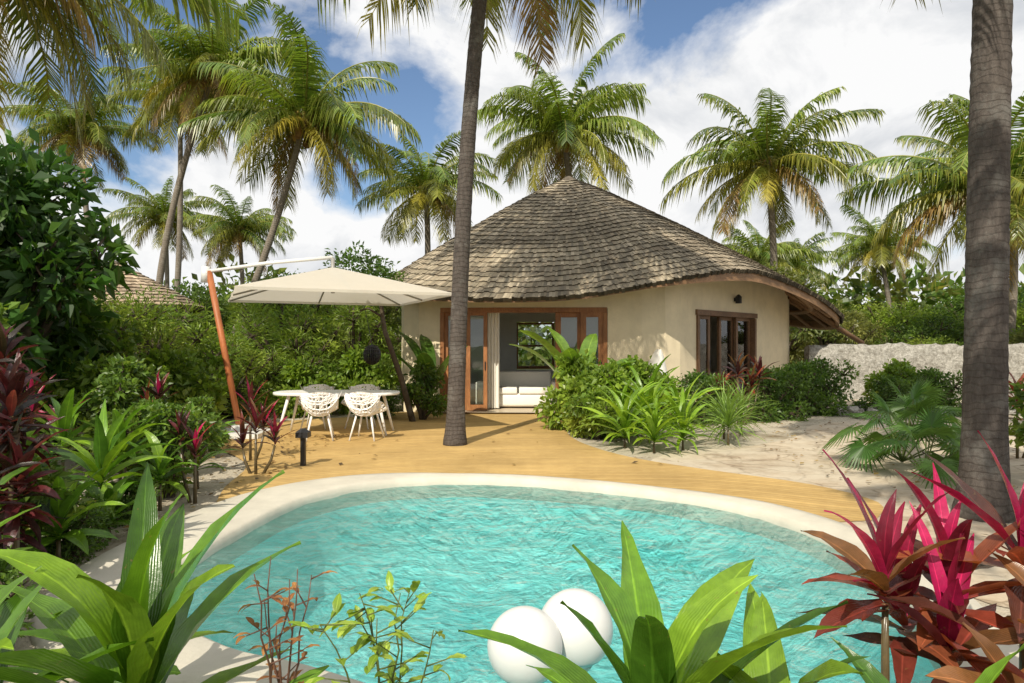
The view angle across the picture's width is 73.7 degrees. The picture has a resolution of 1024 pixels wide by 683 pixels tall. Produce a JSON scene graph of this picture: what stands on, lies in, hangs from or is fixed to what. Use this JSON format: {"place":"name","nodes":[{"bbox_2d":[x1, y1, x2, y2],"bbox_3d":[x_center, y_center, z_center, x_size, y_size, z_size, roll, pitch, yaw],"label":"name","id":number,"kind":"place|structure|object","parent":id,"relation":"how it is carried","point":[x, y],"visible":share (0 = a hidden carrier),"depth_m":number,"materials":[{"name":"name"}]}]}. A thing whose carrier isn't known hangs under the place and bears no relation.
{"place":"outdoors","nodes":[
{"label":"outdoors","id":0,"kind":"place"},
{"bbox_2d":[0,0,1023,344],"label":"sky","id":1,"kind":"structure","parent":0,"point":[900,59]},
{"bbox_2d":[3,347,1022,682],"bbox_3d":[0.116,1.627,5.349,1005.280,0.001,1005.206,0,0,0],"label":"ground","id":2,"kind":"structure","parent":0,"point":[637,449],"depth_m":10.35,"materials":[{"name":"soil"}]},
{"bbox_2d":[0,544,41,637],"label":"shrub","id":3,"kind":"object","parent":2,"relation":"on","point":[8,572],"visible":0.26,"depth_m":3.50,"materials":[{"name":"green plant"}]},
{"bbox_2d":[0,320,67,455],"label":"cordyline plant","id":4,"kind":"object","parent":2,"relation":"on","point":[8,343],"visible":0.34,"depth_m":5.89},
{"bbox_2d":[0,348,71,577],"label":"cordyline plant","id":5,"kind":"object","parent":2,"relation":"on","point":[13,399],"visible":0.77,"depth_m":4.47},
{"bbox_2d":[0,430,97,540],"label":"shrub","id":6,"kind":"object","parent":2,"relation":"on","point":[48,480],"visible":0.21,"depth_m":4.85,"materials":[{"name":"green plant"}]},
{"bbox_2d":[1,465,127,557],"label":"strap leaf plant","id":7,"kind":"object","parent":2,"relation":"on","point":[61,509],"visible":0.66,"depth_m":4.86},
{"bbox_2d":[20,488,119,563],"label":"shrub","id":8,"kind":"object","parent":2,"relation":"on","point":[69,550],"visible":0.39,"depth_m":5.13,"materials":[{"name":"green plant"}]},
{"bbox_2d":[0,126,139,445],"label":"tree","id":9,"kind":"object","parent":2,"relation":"on","point":[50,251],"visible":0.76,"depth_m":9.64,"materials":[{"name":"green plant"}]},
{"bbox_2d":[34,387,111,470],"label":"strap leaf plant","id":10,"kind":"object","parent":2,"relation":"on","point":[67,409],"visible":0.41,"depth_m":6.94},
{"bbox_2d":[24,353,121,452],"bbox_3d":[-6.376,0.972,10.309,2.059,1.626,1.829,0,0,-22],"label":"shrub","id":11,"kind":"object","parent":2,"relation":"on","point":[87,373],"visible":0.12,"depth_m":9.84,"materials":[{"name":"green plant"}]},
{"bbox_2d":[0,566,153,682],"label":"dracaena plant","id":12,"kind":"object","parent":2,"relation":"on","point":[13,610],"visible":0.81,"depth_m":2.29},
{"bbox_2d":[0,80,161,241],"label":"palm tree","id":13,"kind":"object","parent":2,"relation":"on","point":[98,135],"visible":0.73,"depth_m":32.37,"materials":[{"name":"green plant"}]},
{"bbox_2d":[50,303,143,364],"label":"shrub","id":14,"kind":"object","parent":2,"relation":"on","point":[125,341],"visible":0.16,"depth_m":11.40,"materials":[{"name":"green plant"}]},
{"bbox_2d":[68,373,149,472],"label":"shrub","id":15,"kind":"object","parent":2,"relation":"on","point":[124,396],"visible":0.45,"depth_m":8.52,"materials":[{"name":"green plant"}]},
{"bbox_2d":[40,399,181,489],"bbox_3d":[-3.561,1.092,5.979,1.069,1.136,1.091,0,0,43],"label":"strap leaf plant","id":16,"kind":"object","parent":2,"relation":"on","point":[105,451],"visible":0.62,"depth_m":5.88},
{"bbox_2d":[78,473,158,540],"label":"strap leaf plant","id":17,"kind":"object","parent":2,"relation":"on","point":[110,492],"visible":0.44,"depth_m":5.62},
{"bbox_2d":[62,402,176,480],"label":"strap leaf plant","id":18,"kind":"object","parent":2,"relation":"on","point":[116,415],"visible":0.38,"depth_m":6.74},
{"bbox_2d":[18,549,232,680],"bbox_3d":[-1.636,1.318,2.862,0.835,0.780,0.796,0,0,35],"label":"dracaena plant","id":19,"kind":"object","parent":2,"relation":"on","point":[47,634],"visible":0.1,"depth_m":2.74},
{"bbox_2d":[78,353,175,425],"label":"shrub","id":20,"kind":"object","parent":2,"relation":"on","point":[132,366],"visible":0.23,"depth_m":9.51,"materials":[{"name":"green plant"}]},
{"bbox_2d":[0,0,254,154],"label":"palm tree","id":21,"kind":"object","parent":2,"relation":"on","point":[57,20],"visible":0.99,"depth_m":14.54,"materials":[{"name":"green plant"}]},
{"bbox_2d":[107,396,164,472],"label":"shrub","id":22,"kind":"object","parent":2,"relation":"on","point":[141,414],"visible":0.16,"depth_m":7.83,"materials":[{"name":"green plant"}]},
{"bbox_2d":[89,261,204,352],"bbox_3d":[-13.665,-0.564,23.984,5.708,4.570,5.319,0,0,0],"label":"thatched hut","id":23,"kind":"object","parent":2,"relation":"on","point":[133,282],"visible":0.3,"depth_m":23.01,"materials":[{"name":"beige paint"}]},
{"bbox_2d":[0,462,300,682],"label":"dracaena plant","id":24,"kind":"object","parent":2,"relation":"on","point":[152,596],"visible":0.98,"depth_m":2.31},
{"bbox_2d":[117,430,198,510],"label":"strap leaf plant","id":25,"kind":"object","parent":2,"relation":"on","point":[158,471],"visible":0.69,"depth_m":6.58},
{"bbox_2d":[101,176,215,287],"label":"palm tree","id":26,"kind":"object","parent":2,"relation":"on","point":[155,212],"visible":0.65,"depth_m":45.36,"materials":[{"name":"green plant"}]},
{"bbox_2d":[96,281,247,419],"bbox_3d":[-7.041,0.313,13.633,3.770,3.020,3.306,0,0,0],"label":"tree","id":27,"kind":"object","parent":2,"relation":"on","point":[144,319],"visible":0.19,"depth_m":13.28,"materials":[{"name":"green plant"}]},
{"bbox_2d":[96,41,256,290],"bbox_3d":[-15.518,-5.982,32.008,6.999,15.716,6.997,0,0,0],"label":"palm tree","id":28,"kind":"object","parent":2,"relation":"on","point":[173,115],"visible":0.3,"depth_m":31.89,"materials":[{"name":"green plant"}]},
{"bbox_2d":[127,400,226,498],"bbox_3d":[-3.546,1.149,7.178,0.915,1.088,0.992,0,0,0],"label":"shrub","id":29,"kind":"object","parent":2,"relation":"on","point":[167,437],"visible":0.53,"depth_m":7.12,"materials":[{"name":"green plant"}]},
{"bbox_2d":[139,343,237,411],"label":"shrub","id":30,"kind":"object","parent":2,"relation":"on","point":[194,381],"visible":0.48,"depth_m":12.29,"materials":[{"name":"green plant"}]},
{"bbox_2d":[165,402,212,503],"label":"cordyline plant","id":31,"kind":"object","parent":2,"relation":"on","point":[182,425],"visible":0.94,"depth_m":6.92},
{"bbox_2d":[169,278,236,351],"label":"tree","id":32,"kind":"object","parent":2,"relation":"on","point":[205,297],"visible":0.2,"depth_m":28.30,"materials":[{"name":"green plant"}]},
{"bbox_2d":[99,0,326,283],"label":"palm tree","id":33,"kind":"object","parent":2,"relation":"on","point":[192,52],"visible":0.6,"depth_m":25.33,"materials":[{"name":"green plant"}]},
{"bbox_2d":[178,321,290,419],"bbox_3d":[-6.248,0.668,14.963,2.906,2.244,2.604,0,0,0],"label":"shrub","id":34,"kind":"object","parent":2,"relation":"on","point":[241,389],"visible":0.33,"depth_m":14.86,"materials":[{"name":"green plant"}]},
{"bbox_2d":[183,184,297,284],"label":"palm tree","id":35,"kind":"object","parent":2,"relation":"on","point":[252,228],"visible":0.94,"depth_m":43.17,"materials":[{"name":"green plant"}]},
{"bbox_2d":[225,397,294,473],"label":"cordyline plant","id":36,"kind":"object","parent":2,"relation":"on","point":[275,431],"visible":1,"depth_m":8.44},
{"bbox_2d":[234,556,336,682],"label":"dry twig plant","id":37,"kind":"object","parent":2,"relation":"on","point":[285,602],"visible":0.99,"depth_m":2.35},
{"bbox_2d":[222,304,351,409],"bbox_3d":[-5.386,0.400,16.733,3.039,2.861,3.462,0,0,0],"label":"shrub","id":38,"kind":"object","parent":2,"relation":"on","point":[309,340],"visible":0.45,"depth_m":16.21,"materials":[{"name":"green plant"}]},
{"bbox_2d":[220,265,354,389],"bbox_3d":[-6.424,-0.116,19.264,4.032,4.039,4.596,0,0,23],"label":"shrub","id":39,"kind":"object","parent":2,"relation":"on","point":[259,308],"visible":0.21,"depth_m":19.08,"materials":[{"name":"green plant"}]},
{"bbox_2d":[176,2,421,342],"bbox_3d":[-7.205,-4.437,24.033,7.649,12.632,7.975,0,0,-44],"label":"palm tree","id":40,"kind":"object","parent":2,"relation":"on","point":[306,115],"visible":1,"depth_m":23.36,"materials":[{"name":"green plant"}]},
{"bbox_2d":[263,356,345,418],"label":"shrub","id":41,"kind":"object","parent":2,"relation":"on","point":[297,375],"visible":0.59,"depth_m":15.15,"materials":[{"name":"green plant"}]},
{"bbox_2d":[278,305,401,403],"bbox_3d":[-4.369,0.258,18.399,3.684,3.198,3.295,0,0,0],"label":"shrub","id":42,"kind":"object","parent":2,"relation":"on","point":[353,317],"visible":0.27,"depth_m":17.99,"materials":[{"name":"green plant"}]},
{"bbox_2d":[315,305,401,367],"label":"tree","id":43,"kind":"object","parent":2,"relation":"on","point":[388,310],"visible":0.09,"depth_m":21.96,"materials":[{"name":"green plant"}]},
{"bbox_2d":[318,240,415,421],"bbox_3d":[-3.098,-0.192,14.346,1.999,3.865,1.792,0,0,-29],"label":"leaning tree","id":44,"kind":"object","parent":2,"relation":"on","point":[382,270],"visible":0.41,"depth_m":14.15,"materials":[{"name":"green plant"}]},
{"bbox_2d":[335,344,399,414],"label":"shrub","id":45,"kind":"object","parent":2,"relation":"on","point":[356,369],"visible":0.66,"depth_m":15.95,"materials":[{"name":"green plant"}]},
{"bbox_2d":[288,570,467,682],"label":"leafy sapling","id":46,"kind":"object","parent":2,"relation":"on","point":[377,649],"visible":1,"depth_m":2.30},
{"bbox_2d":[397,360,447,419],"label":"shrub","id":47,"kind":"object","parent":2,"relation":"on","point":[421,391],"visible":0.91,"depth_m":14.45,"materials":[{"name":"green plant"}]},
{"bbox_2d":[354,130,502,253],"bbox_3d":[-3.892,-3.785,30.989,6.399,11.320,7.351,0,0,-30],"label":"palm tree","id":48,"kind":"object","parent":2,"relation":"on","point":[425,185],"visible":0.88,"depth_m":30.20,"materials":[{"name":"green plant"}]},
{"bbox_2d":[64,417,1023,560],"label":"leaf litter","id":49,"kind":"object","parent":2,"relation":"on","point":[268,471],"visible":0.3,"depth_m":9.17,"materials":[{"name":"brown plant"}]},
{"bbox_2d":[188,497,934,682],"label":"pool basin","id":50,"kind":"object","parent":2,"relation":"in","point":[445,646],"visible":0.54,"depth_m":6.98,"materials":[{"name":"liquid"}]},
{"bbox_2d":[29,473,1018,682],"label":"pool rim","id":51,"kind":"object","parent":50,"relation":"on","point":[200,659],"visible":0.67,"depth_m":6.58,"materials":[{"name":"paint"}]},
{"bbox_2d":[842,463,1023,682],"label":"cordyline plant","id":52,"kind":"object","parent":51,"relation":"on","point":[948,580],"visible":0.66,"depth_m":2.77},
{"bbox_2d":[477,33,666,198],"bbox_3d":[2.163,-5.293,28.859,8.037,14.314,8.394,0,0,0],"label":"palm tree","id":53,"kind":"object","parent":2,"relation":"on","point":[577,129],"visible":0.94,"depth_m":28.10,"materials":[{"name":"green plant"}]},
{"bbox_2d":[533,348,628,433],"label":"shrub","id":54,"kind":"object","parent":2,"relation":"on","point":[573,367],"visible":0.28,"depth_m":12.76,"materials":[{"name":"green plant"}]},
{"bbox_2d":[558,385,621,439],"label":"shrub","id":55,"kind":"object","parent":2,"relation":"on","point":[573,415],"visible":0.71,"depth_m":11.36,"materials":[{"name":"green plant"}]},
{"bbox_2d":[163,254,1023,365],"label":"distant woodland","id":56,"kind":"object","parent":2,"relation":"on","point":[858,293],"visible":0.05,"depth_m":46.51,"materials":[{"name":"green plant"}]},
{"bbox_2d":[558,360,640,438],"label":"shrub","id":57,"kind":"object","parent":2,"relation":"on","point":[612,374],"visible":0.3,"depth_m":12.06,"materials":[{"name":"green plant"}]},
{"bbox_2d":[575,380,666,447],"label":"strap leaf plant","id":58,"kind":"object","parent":2,"relation":"on","point":[625,418],"visible":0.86,"depth_m":10.57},
{"bbox_2d":[620,355,682,425],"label":"shrub","id":59,"kind":"object","parent":2,"relation":"on","point":[645,372],"visible":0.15,"depth_m":13.50,"materials":[{"name":"green plant"}]},
{"bbox_2d":[458,520,847,682],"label":"dracaena plant","id":60,"kind":"object","parent":2,"relation":"on","point":[655,650],"visible":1,"depth_m":2.18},
{"bbox_2d":[614,390,697,455],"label":"strap leaf plant","id":61,"kind":"object","parent":2,"relation":"on","point":[653,428],"visible":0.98,"depth_m":10.03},
{"bbox_2d":[612,365,700,442],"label":"strap leaf plant","id":62,"kind":"object","parent":2,"relation":"on","point":[654,390],"visible":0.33,"depth_m":11.04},
{"bbox_2d":[638,386,726,453],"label":"strap leaf plant","id":63,"kind":"object","parent":2,"relation":"on","point":[688,417],"visible":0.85,"depth_m":10.35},
{"bbox_2d":[670,368,735,425],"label":"shrub","id":64,"kind":"object","parent":2,"relation":"on","point":[701,380],"visible":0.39,"depth_m":13.97,"materials":[{"name":"green plant"}]},
{"bbox_2d":[694,383,766,445],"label":"cycad plant","id":65,"kind":"object","parent":2,"relation":"on","point":[727,415],"visible":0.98,"depth_m":10.84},
{"bbox_2d":[707,353,778,424],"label":"cordyline plant","id":66,"kind":"object","parent":2,"relation":"on","point":[757,367],"visible":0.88,"depth_m":13.66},
{"bbox_2d":[713,219,824,283],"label":"palm tree","id":67,"kind":"object","parent":2,"relation":"on","point":[761,250],"visible":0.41,"depth_m":39.52,"materials":[{"name":"green plant"}]},
{"bbox_2d":[658,86,885,268],"bbox_3d":[10.465,-4.216,28.032,8.553,12.155,7.508,0,0,0],"label":"palm tree","id":68,"kind":"object","parent":2,"relation":"on","point":[756,162],"visible":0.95,"depth_m":27.24,"materials":[{"name":"green plant"}]},
{"bbox_2d":[742,367,815,423],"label":"shrub","id":69,"kind":"object","parent":2,"relation":"on","point":[781,412],"visible":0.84,"depth_m":14.53,"materials":[{"name":"green plant"}]},
{"bbox_2d":[701,583,870,682],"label":"dracaena plant","id":70,"kind":"object","parent":2,"relation":"on","point":[768,665],"visible":0.73,"depth_m":2.41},
{"bbox_2d":[758,258,834,364],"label":"tree","id":71,"kind":"object","parent":2,"relation":"on","point":[798,342],"visible":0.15,"depth_m":25.47,"materials":[{"name":"green plant"}]},
{"bbox_2d":[752,231,846,368],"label":"palm tree","id":72,"kind":"object","parent":2,"relation":"on","point":[803,266],"visible":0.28,"depth_m":45.09,"materials":[{"name":"green plant"}]},
{"bbox_2d":[761,362,854,416],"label":"shrub","id":73,"kind":"object","parent":2,"relation":"on","point":[820,403],"visible":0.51,"depth_m":15.35,"materials":[{"name":"green plant"}]},
{"bbox_2d":[780,355,860,404],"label":"shrub","id":74,"kind":"object","parent":2,"relation":"on","point":[835,387],"visible":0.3,"depth_m":16.22,"materials":[{"name":"green plant"}]},
{"bbox_2d":[793,299,888,363],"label":"tree","id":75,"kind":"object","parent":2,"relation":"on","point":[834,335],"visible":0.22,"depth_m":25.91,"materials":[{"name":"green plant"}]},
{"bbox_2d":[825,204,939,337],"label":"palm tree","id":76,"kind":"object","parent":2,"relation":"on","point":[857,248],"visible":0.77,"depth_m":41.68,"materials":[{"name":"green plant"}]},
{"bbox_2d":[845,373,933,410],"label":"shrub","id":77,"kind":"object","parent":2,"relation":"on","point":[885,386],"visible":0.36,"depth_m":15.77,"materials":[{"name":"green plant"}]},
{"bbox_2d":[820,375,961,472],"bbox_3d":[5.191,1.161,9.018,1.961,1.496,1.855,0,0,44],"label":"fan palm","id":78,"kind":"object","parent":2,"relation":"on","point":[914,402],"visible":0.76,"depth_m":9.00,"materials":[{"name":"green plant"}]},
{"bbox_2d":[861,358,940,402],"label":"shrub","id":79,"kind":"object","parent":2,"relation":"on","point":[902,369],"visible":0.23,"depth_m":16.82,"materials":[{"name":"green plant"}]},
{"bbox_2d":[850,298,956,344],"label":"tree","id":80,"kind":"object","parent":2,"relation":"on","point":[888,318],"visible":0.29,"depth_m":35.69,"materials":[{"name":"green plant"}]},
{"bbox_2d":[855,375,960,448],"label":"fan palm","id":81,"kind":"object","parent":2,"relation":"on","point":[932,391],"visible":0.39,"depth_m":10.99,"materials":[{"name":"green plant"}]},
{"bbox_2d":[797,449,1021,682],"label":"cordyline plant","id":82,"kind":"object","parent":2,"relation":"on","point":[884,571],"visible":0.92,"depth_m":2.74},
{"bbox_2d":[863,405,960,488],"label":"fan palm","id":83,"kind":"object","parent":2,"relation":"on","point":[936,420],"visible":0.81,"depth_m":8.01,"materials":[{"name":"green plant"}]},
{"bbox_2d":[883,311,963,345],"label":"tree","id":84,"kind":"object","parent":2,"relation":"on","point":[925,329],"visible":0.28,"depth_m":25.34,"materials":[{"name":"green plant"}]},
{"bbox_2d":[830,636,1023,682],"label":"dracaena plant","id":85,"kind":"object","parent":2,"relation":"on","point":[873,674],"visible":0.89,"depth_m":2.23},
{"bbox_2d":[835,91,1023,342],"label":"palm tree","id":86,"kind":"object","parent":2,"relation":"on","point":[953,182],"visible":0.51,"depth_m":22.34,"materials":[{"name":"green plant"}]},
{"bbox_2d":[910,366,962,416],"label":"shrub","id":87,"kind":"object","parent":2,"relation":"on","point":[949,388],"visible":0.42,"depth_m":15.62,"materials":[{"name":"green plant"}]},
{"bbox_2d":[880,0,1015,523],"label":"palm tree","id":88,"kind":"object","parent":2,"relation":"on","point":[985,391],"visible":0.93,"depth_m":6.39,"materials":[{"name":"brown plant"}]},
{"bbox_2d":[896,430,1023,669],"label":"cordyline plant","id":89,"kind":"object","parent":2,"relation":"on","point":[982,507],"visible":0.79,"depth_m":2.80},
{"bbox_2d":[896,94,1023,333],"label":"palm tree","id":90,"kind":"object","parent":2,"relation":"on","point":[1013,303],"visible":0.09,"depth_m":26.88,"materials":[{"name":"green plant"}]},
{"bbox_2d":[910,550,1023,682],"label":"cordyline plant","id":91,"kind":"object","parent":2,"relation":"on","point":[992,651],"visible":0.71,"depth_m":2.43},
{"bbox_2d":[1008,378,1023,449],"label":"shrub","id":92,"kind":"object","parent":2,"relation":"on","point":[1016,426],"visible":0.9,"depth_m":8.24,"materials":[{"name":"green plant"}]},
{"bbox_2d":[202,412,883,521],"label":"terrace","id":93,"kind":"structure","parent":0,"point":[417,446],"depth_m":9.38,"materials":[{"name":"yellow wood"}]},
{"bbox_2d":[300,392,341,441],"bbox_3d":[-3.192,1.228,11.407,0.699,0.844,0.592,0,0,-14],"label":"garden chair","id":94,"kind":"object","parent":93,"relation":"on","point":[305,400],"visible":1,"depth_m":11.19,"materials":[{"name":"white paint"}]},
{"bbox_2d":[201,256,451,438],"bbox_3d":[-3.362,0.071,11.905,3.784,3.159,3.320,0,0,-24],"label":"parasol","id":95,"kind":"object","parent":93,"relation":"on","point":[332,285],"visible":0.91,"depth_m":11.95,"materials":[{"name":"fabric"}]},
{"bbox_2d":[273,390,399,435],"bbox_3d":[-3.150,1.277,12.294,2.240,0.753,0.960,0,0,0],"label":"dining table","id":96,"kind":"object","parent":93,"relation":"on","point":[299,393],"visible":0.85,"depth_m":12.24,"materials":[{"name":"white paint"}]},
{"bbox_2d":[344,391,387,440],"bbox_3d":[-2.438,1.228,11.449,0.699,0.844,0.592,0,0,9],"label":"garden chair","id":97,"kind":"object","parent":93,"relation":"on","point":[373,410],"visible":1,"depth_m":11.25,"materials":[{"name":"white paint"}]},
{"bbox_2d":[378,329,466,393],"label":"banana plant","id":98,"kind":"object","parent":93,"relation":"on","point":[425,353],"visible":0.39,"depth_m":15.36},
{"bbox_2d":[317,0,655,445],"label":"palm tree","id":99,"kind":"object","parent":93,"relation":"on","point":[455,425],"visible":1,"depth_m":11.09,"materials":[{"name":"green plant"}]},
{"bbox_2d":[509,324,635,379],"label":"banana plant","id":100,"kind":"object","parent":93,"relation":"on","point":[590,342],"visible":0.4,"depth_m":13.68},
{"bbox_2d":[187,485,936,682],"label":"water","id":101,"kind":"structure","parent":0,"point":[508,572],"depth_m":5.45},
{"bbox_2d":[487,606,561,682],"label":"globe lamp","id":102,"kind":"object","parent":101,"relation":"on","point":[534,626],"visible":0.88,"depth_m":3.33,"materials":[{"name":"plastic"}]},
{"bbox_2d":[542,588,612,671],"bbox_3d":[0.340,1.536,3.652,0.400,0.408,0.400,0,0,0],"label":"globe lamp","id":103,"kind":"object","parent":101,"relation":"on","point":[581,648],"visible":0.77,"depth_m":3.51,"materials":[{"name":"plastic"}]},
{"bbox_2d":[391,176,864,412],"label":"thatched house","id":104,"kind":"structure","parent":0,"point":[576,261],"depth_m":16.32,"materials":[{"name":"beige paint"}]},
{"bbox_2d":[466,312,486,410],"bbox_3d":[-0.826,0.461,16.055,0.491,2.320,0.110,0,0,3],"label":"door","id":105,"kind":"structure","parent":104,"relation":"in","point":[469,406],"depth_m":16.04,"materials":[{"name":"brown wood"}]},
{"bbox_2d":[475,371,554,406],"bbox_3d":[0.150,1.177,17.132,2.100,0.840,0.985,0,0,0],"label":"sofa","id":106,"kind":"object","parent":104,"relation":"on","point":[521,388],"visible":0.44,"depth_m":16.69,"materials":[{"name":"fabric"}]},
{"bbox_2d":[700,315,710,395],"bbox_3d":[4.748,0.481,17.029,0.111,2.290,0.750,0,0,44],"label":"door","id":107,"kind":"structure","parent":104,"relation":"in","point":[705,362],"depth_m":17.17,"materials":[{"name":"brown glass"}]},
{"bbox_2d":[717,317,733,396],"bbox_3d":[5.693,0.487,18.151,0.111,2.290,0.800,0,0,44],"label":"door","id":108,"kind":"structure","parent":104,"relation":"in","point":[725,328],"depth_m":18.18,"materials":[{"name":"brown glass"}]},
{"bbox_2d":[734,318,750,399],"bbox_3d":[6.304,0.489,18.639,0.111,2.290,0.850,0,0,44],"label":"door","id":109,"kind":"structure","parent":104,"relation":"in","point":[741,328],"depth_m":18.68,"materials":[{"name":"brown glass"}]},
{"bbox_2d":[651,419,1023,607],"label":"sand","id":110,"kind":"structure","parent":0,"point":[762,460],"depth_m":8.81,"materials":[{"name":"sand"}]},
{"bbox_2d":[804,342,1023,399],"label":"boundary wall","id":111,"kind":"structure","parent":0,"point":[945,358],"depth_m":20.09,"materials":[{"name":"white stone"}]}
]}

